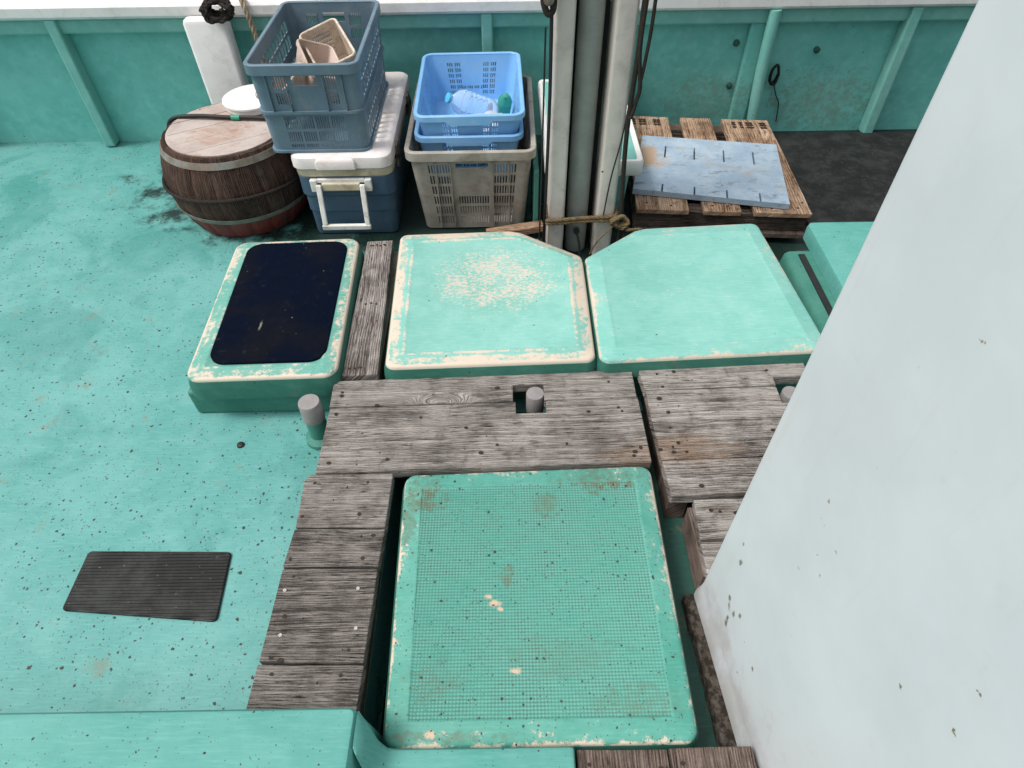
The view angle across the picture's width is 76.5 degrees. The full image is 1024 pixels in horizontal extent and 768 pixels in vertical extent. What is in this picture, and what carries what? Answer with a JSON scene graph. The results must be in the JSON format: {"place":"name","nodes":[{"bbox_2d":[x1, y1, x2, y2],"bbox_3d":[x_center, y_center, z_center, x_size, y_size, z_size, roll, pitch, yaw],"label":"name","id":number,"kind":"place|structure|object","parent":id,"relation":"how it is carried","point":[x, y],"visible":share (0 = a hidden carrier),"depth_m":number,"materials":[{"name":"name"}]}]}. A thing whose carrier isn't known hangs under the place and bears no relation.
{"place":"outdoors","nodes":[
{"label":"outdoors","id":0,"kind":"place"},
{"bbox_2d":[237,442,244,447],"bbox_3d":[-0.942,0.210,2.255,0.028,0.009,0.027,-1,48,0],"label":"drain plug","id":1,"kind":"object","parent":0,"point":[240,444],"visible":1,"depth_m":2.25,"materials":[{"name":"grey metal"}]},
{"bbox_2d":[380,477,409,735],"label":"bilge floor","id":2,"kind":"structure","parent":0,"point":[382,725],"depth_m":2.19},
{"bbox_2d":[0,129,916,733],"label":"deck","id":3,"kind":"structure","parent":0,"point":[114,261],"depth_m":2.27,"materials":[{"name":"teal paint"}]},
{"bbox_2d":[63,551,230,621],"bbox_3d":[-1.064,0.592,1.912,0.454,0.008,0.224,-1,48,0],"label":"rubber mat","id":4,"kind":"object","parent":3,"relation":"on","point":[190,586],"visible":1,"depth_m":1.91,"materials":[{"name":"black rubber"}]},
{"bbox_2d":[183,16,248,104],"bbox_3d":[-1.479,-1.541,3.389,0.210,0.680,0.082,-1,48,0],"label":"post","id":5,"kind":"object","parent":3,"relation":"on","point":[215,50],"visible":0.43,"depth_m":3.23,"materials":[{"name":"white paint"}]},
{"bbox_2d":[198,0,234,23],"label":"rope coil","id":6,"kind":"object","parent":5,"relation":"hanging from","point":[210,14],"visible":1,"depth_m":3.04,"materials":[{"name":"black fabric"}]},
{"bbox_2d":[159,103,307,236],"bbox_3d":[-1.306,-1.037,3.115,0.697,0.407,0.696,-1,48,0],"label":"barrel","id":7,"kind":"object","parent":3,"relation":"on","point":[230,178],"visible":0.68,"depth_m":2.90,"materials":[{"name":"brown wood"}]},
{"bbox_2d":[167,114,265,125],"bbox_3d":[-1.347,-1.199,3.041,0.603,0.125,0.025,3,48,3],"label":"hose","id":8,"kind":"object","parent":7,"relation":"on","point":[215,116],"visible":0.69,"depth_m":3.00,"materials":[{"name":"black rubber"}]},
{"bbox_2d":[222,84,260,114],"bbox_3d":[-1.236,-1.355,3.099,0.276,0.040,0.276,-1,48,0],"label":"tub lid","id":9,"kind":"object","parent":7,"relation":"on","point":[242,100],"visible":0.51,"depth_m":3.05,"materials":[{"name":"white paint"}]},
{"bbox_2d":[0,708,575,767],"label":"deck housing","id":10,"kind":"object","parent":3,"relation":"on","point":[307,738],"visible":0.98,"depth_m":1.37,"materials":[{"name":"teal paint"}]},
{"bbox_2d":[298,394,326,449],"bbox_3d":[-0.666,0.123,2.203,0.108,0.194,0.108,-1,48,0],"label":"standpipe","id":11,"kind":"object","parent":3,"relation":"on","point":[310,407],"visible":0.84,"depth_m":2.16,"materials":[{"name":"grey plastic"}]},
{"bbox_2d":[246,474,394,715],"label":"plank walkway","id":12,"kind":"structure","parent":3,"relation":"on","point":[316,652],"depth_m":1.72,"materials":[{"name":"grey wood"}]},
{"bbox_2d":[291,72,411,232],"bbox_3d":[-0.733,-1.133,3.193,0.460,0.410,0.945,-1,48,0],"label":"cooler","id":13,"kind":"object","parent":3,"relation":"on","point":[352,192],"visible":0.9,"depth_m":2.94,"materials":[{"name":"blue plastic"}]},
{"bbox_2d":[243,0,388,152],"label":"crate","id":14,"kind":"object","parent":13,"relation":"on","point":[348,119],"visible":0.91,"depth_m":2.74,"materials":[{"name":"blue plastic"}]},
{"bbox_2d":[255,62,307,120],"bbox_3d":[-0.980,-1.250,2.792,0.159,0.182,0.234,10,49,9],"label":"basket","id":15,"kind":"object","parent":14,"relation":"in","point":[298,80],"visible":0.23,"depth_m":2.77,"materials":[{"name":"beige plastic"}]},
{"bbox_2d":[295,39,338,102],"bbox_3d":[-0.854,-1.390,2.895,0.194,0.231,0.270,-19,51,-16],"label":"basket","id":16,"kind":"object","parent":14,"relation":"in","point":[322,52],"visible":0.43,"depth_m":2.91,"materials":[{"name":"beige plastic"}]},
{"bbox_2d":[299,18,362,97],"bbox_3d":[-0.814,-1.471,2.953,0.211,0.265,0.306,-22,51,-18],"label":"basket","id":17,"kind":"object","parent":14,"relation":"in","point":[344,49],"visible":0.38,"depth_m":2.96,"materials":[{"name":"beige plastic"}]},
{"bbox_2d":[380,252,397,379],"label":"support beam","id":18,"kind":"structure","parent":3,"relation":"on","point":[391,289],"depth_m":2.53,"materials":[{"name":"brown wood"}]},
{"bbox_2d":[342,240,393,380],"bbox_3d":[-0.545,-0.307,2.516,0.126,0.042,0.781,-3,48,-2],"label":"plank","id":19,"kind":"object","parent":18,"relation":"on","point":[363,357],"visible":0.98,"depth_m":2.44,"materials":[{"name":"grey wood"}]},
{"bbox_2d":[404,75,535,227],"bbox_3d":[-0.182,-1.141,3.189,0.572,0.410,0.782,-1,48,0],"label":"crate","id":20,"kind":"object","parent":3,"relation":"on","point":[473,197],"visible":0.66,"depth_m":2.96,"materials":[{"name":"beige plastic"}]},
{"bbox_2d":[414,73,523,177],"bbox_3d":[-0.194,-1.256,3.141,0.486,0.220,0.685,-1,48,0],"label":"crate","id":21,"kind":"object","parent":20,"relation":"in","point":[470,142],"visible":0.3,"depth_m":2.88,"materials":[{"name":"blue plastic"}]},
{"bbox_2d":[413,51,524,150],"bbox_3d":[-0.191,-1.321,3.078,0.491,0.220,0.688,-1,48,0],"label":"crate","id":22,"kind":"object","parent":21,"relation":"in","point":[434,114],"visible":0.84,"depth_m":3.22,"materials":[{"name":"blue plastic"}]},
{"bbox_2d":[445,90,497,114],"bbox_3d":[-0.192,-1.314,3.096,0.256,0.186,0.120,-19,51,-16],"label":"bottle","id":23,"kind":"object","parent":22,"relation":"in","point":[463,102],"visible":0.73,"depth_m":3.03,"materials":[{"name":"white plastic"}]},
{"bbox_2d":[477,110,502,130],"bbox_3d":[-0.100,-1.218,3.021,0.202,0.083,0.142,-1,48,0],"label":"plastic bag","id":24,"kind":"object","parent":22,"relation":"in","point":[491,112],"visible":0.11,"depth_m":3.01,"materials":[{"name":"white plastic"}]},
{"bbox_2d":[498,93,511,113],"bbox_3d":[-0.036,-1.341,3.118,0.068,0.158,0.143,-7,48,-5],"label":"bottle","id":25,"kind":"object","parent":22,"relation":"in","point":[504,103],"visible":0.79,"depth_m":3.07,"materials":[{"name":"teal plastic"}]},
{"bbox_2d":[316,371,651,476],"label":"plank walkway","id":26,"kind":"structure","parent":3,"relation":"on","point":[450,425],"depth_m":2.10,"materials":[{"name":"grey wood"}]},
{"bbox_2d":[0,0,977,145],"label":"bulwark","id":27,"kind":"object","parent":3,"relation":"attached to","point":[110,72],"visible":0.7,"depth_m":3.40,"materials":[{"name":"teal paint"}]},
{"bbox_2d":[239,0,265,63],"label":"mooring rope","id":28,"kind":"object","parent":27,"relation":"hanging from","point":[249,18],"visible":0.71,"depth_m":3.15,"materials":[{"name":"brown fabric"}]},
{"bbox_2d":[768,64,779,120],"bbox_3d":[1.434,-1.581,3.546,0.119,0.321,0.037,-1,48,0],"label":"cord coil","id":29,"kind":"object","parent":27,"relation":"hanging from","point":[773,82],"visible":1,"depth_m":3.48,"materials":[{"name":"black fabric"}]},
{"bbox_2d":[188,377,796,411],"bbox_3d":[-0.054,-0.243,2.559,2.180,0.145,0.770,-1,48,0],"label":"hatch coaming","id":30,"kind":"object","parent":3,"relation":"on","point":[260,404],"visible":0.04,"depth_m":2.33,"materials":[{"name":"teal paint"}]},
{"bbox_2d":[188,239,363,399],"bbox_3d":[-0.868,-0.285,2.479,0.563,0.097,0.822,-1,48,0],"label":"hatch cover","id":31,"kind":"object","parent":30,"relation":"on","point":[279,322],"visible":0.99,"depth_m":2.36,"materials":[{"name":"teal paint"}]},
{"bbox_2d":[384,231,596,378],"bbox_3d":[-0.088,-0.323,2.511,0.775,0.100,0.814,-1,48,0],"label":"hatch cover","id":32,"kind":"object","parent":30,"relation":"on","point":[488,304],"visible":0.98,"depth_m":2.40,"materials":[{"name":"teal plastic"}]},
{"bbox_2d":[583,224,820,376],"bbox_3d":[0.697,-0.351,2.524,0.827,0.098,0.827,-1,48,0],"label":"hatch cover","id":33,"kind":"object","parent":30,"relation":"on","point":[693,297],"visible":0.88,"depth_m":2.42,"materials":[{"name":"teal plastic"}]},
{"bbox_2d":[486,220,542,234],"bbox_3d":[0.014,-0.716,3.022,0.268,0.030,0.053,-11,49,-9],"label":"batten board","id":34,"kind":"object","parent":3,"relation":"on","point":[525,228],"visible":0.58,"depth_m":3.01,"materials":[{"name":"brown wood"}]},
{"bbox_2d":[531,137,538,220],"bbox_3d":[0.109,-0.960,3.096,0.023,0.295,0.330,-1,48,0],"label":"divider board","id":35,"kind":"object","parent":3,"relation":"on","point":[535,181],"visible":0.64,"depth_m":2.98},
{"bbox_2d":[383,467,697,758],"bbox_3d":[0.054,0.564,1.766,0.775,0.077,0.794,-1,48,0],"label":"hatch cover","id":36,"kind":"object","parent":3,"relation":"on","point":[534,608],"visible":0.94,"depth_m":1.68,"materials":[{"name":"teal plastic"}]},
{"bbox_2d":[538,79,643,220],"bbox_3d":[0.356,-1.153,3.229,0.432,0.360,0.850,-1,48,0],"label":"fish box","id":37,"kind":"object","parent":3,"relation":"on","point":[634,164],"visible":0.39,"depth_m":2.94,"materials":[{"name":"teal paint"}]},
{"bbox_2d":[546,0,639,254],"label":"mast","id":38,"kind":"object","parent":3,"relation":"on","point":[593,46],"visible":0.96,"depth_m":2.48,"materials":[{"name":"white metal"}]},
{"bbox_2d":[539,16,553,242],"bbox_3d":[0.124,-1.266,2.163,0.032,2.020,0.033,-12,49,-9],"label":"hanging line","id":39,"kind":"object","parent":38,"relation":"hanging from","point":[548,116],"visible":0.94,"depth_m":2.46,"materials":[{"name":"black fabric"}]},
{"bbox_2d":[540,0,556,17],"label":"pulley","id":40,"kind":"object","parent":38,"relation":"hanging from","point":[547,12],"visible":1,"depth_m":2.15,"materials":[{"name":"metal"}]},
{"bbox_2d":[545,203,642,254],"bbox_3d":[0.352,-0.688,2.861,0.429,0.207,0.158,-1,48,0],"label":"rope tie","id":41,"kind":"object","parent":38,"relation":"attached to","point":[613,219],"visible":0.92,"depth_m":2.78,"materials":[{"name":"brown fabric"}]},
{"bbox_2d":[603,113,626,215],"bbox_3d":[0.414,-0.896,2.573,0.061,0.530,0.008,-1,48,0],"label":"hanging line","id":42,"kind":"object","parent":38,"relation":"hanging from","point":[614,167],"visible":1,"depth_m":2.60,"materials":[{"name":"black fabric"}]},
{"bbox_2d":[616,0,657,241],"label":"hanging hose","id":43,"kind":"object","parent":38,"relation":"hanging from","point":[638,69],"visible":0.91,"depth_m":2.33,"materials":[{"name":"rubber"}]},
{"bbox_2d":[516,411,716,767],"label":"deck channel","id":44,"kind":"object","parent":3,"relation":"on","point":[678,562],"depth_m":1.89,"materials":[{"name":"teal paint"}]},
{"bbox_2d":[526,387,543,412],"bbox_3d":[0.079,0.083,2.255,0.093,0.156,0.093,-1,48,0],"label":"standpipe","id":45,"kind":"object","parent":44,"relation":"on","point":[534,399],"visible":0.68,"depth_m":2.20,"materials":[{"name":"grey plastic"}]},
{"bbox_2d":[681,594,736,746],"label":"rough beam","id":46,"kind":"structure","parent":44,"relation":"on","point":[721,723],"depth_m":1.69,"materials":[{"name":"wood"}]},
{"bbox_2d":[681,498,742,590],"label":"plank walkway","id":47,"kind":"structure","parent":44,"relation":"on","point":[706,524],"depth_m":1.88,"materials":[{"name":"grey wood"}]},
{"bbox_2d":[576,746,756,767],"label":"plank walkway","id":48,"kind":"structure","parent":3,"relation":"on","point":[721,757],"depth_m":1.47,"materials":[{"name":"brown wood"}]},
{"bbox_2d":[628,116,811,238],"bbox_3d":[0.976,-1.061,3.252,0.774,0.131,0.908,2,48,3],"label":"pallet","id":49,"kind":"object","parent":3,"relation":"on","point":[649,212],"visible":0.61,"depth_m":2.99,"materials":[{"name":"brown wood"}]},
{"bbox_2d":[632,135,789,208],"bbox_3d":[0.948,-1.034,3.118,0.693,0.026,0.539,8,49,8],"label":"slotted board","id":50,"kind":"object","parent":49,"relation":"on","point":[745,173],"visible":1,"depth_m":3.07,"materials":[{"name":"white plastic"}]},
{"bbox_2d":[637,363,804,517],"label":"plank walkway","id":51,"kind":"structure","parent":3,"relation":"on","point":[710,432],"depth_m":2.10,"materials":[{"name":"grey wood"}]},
{"bbox_2d":[780,386,794,402],"bbox_3d":[0.946,0.078,2.253,0.093,0.148,0.093,-1,48,0],"label":"standpipe","id":52,"kind":"object","parent":3,"relation":"on","point":[786,393],"visible":0.21,"depth_m":2.20,"materials":[{"name":"grey plastic"}]},
{"bbox_2d":[779,222,873,333],"bbox_3d":[1.527,-0.344,2.571,0.835,0.230,0.720,-1,48,0],"label":"side locker","id":53,"kind":"object","parent":3,"relation":"on","point":[817,273],"visible":0.26,"depth_m":2.60,"materials":[{"name":"teal paint"}]},
{"bbox_2d":[773,131,915,224],"bbox_3d":[1.995,-1.000,3.301,1.180,0.013,1.140,-1,48,0],"label":"rubber mat","id":54,"kind":"object","parent":3,"relation":"on","point":[844,176],"visible":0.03,"depth_m":3.42,"materials":[{"name":"black rubber"}]},
{"bbox_2d":[694,0,1023,767],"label":"cabin","id":55,"kind":"object","parent":3,"relation":"on","point":[858,594],"visible":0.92,"depth_m":0.87,"materials":[{"name":"white paint"}]}
]}

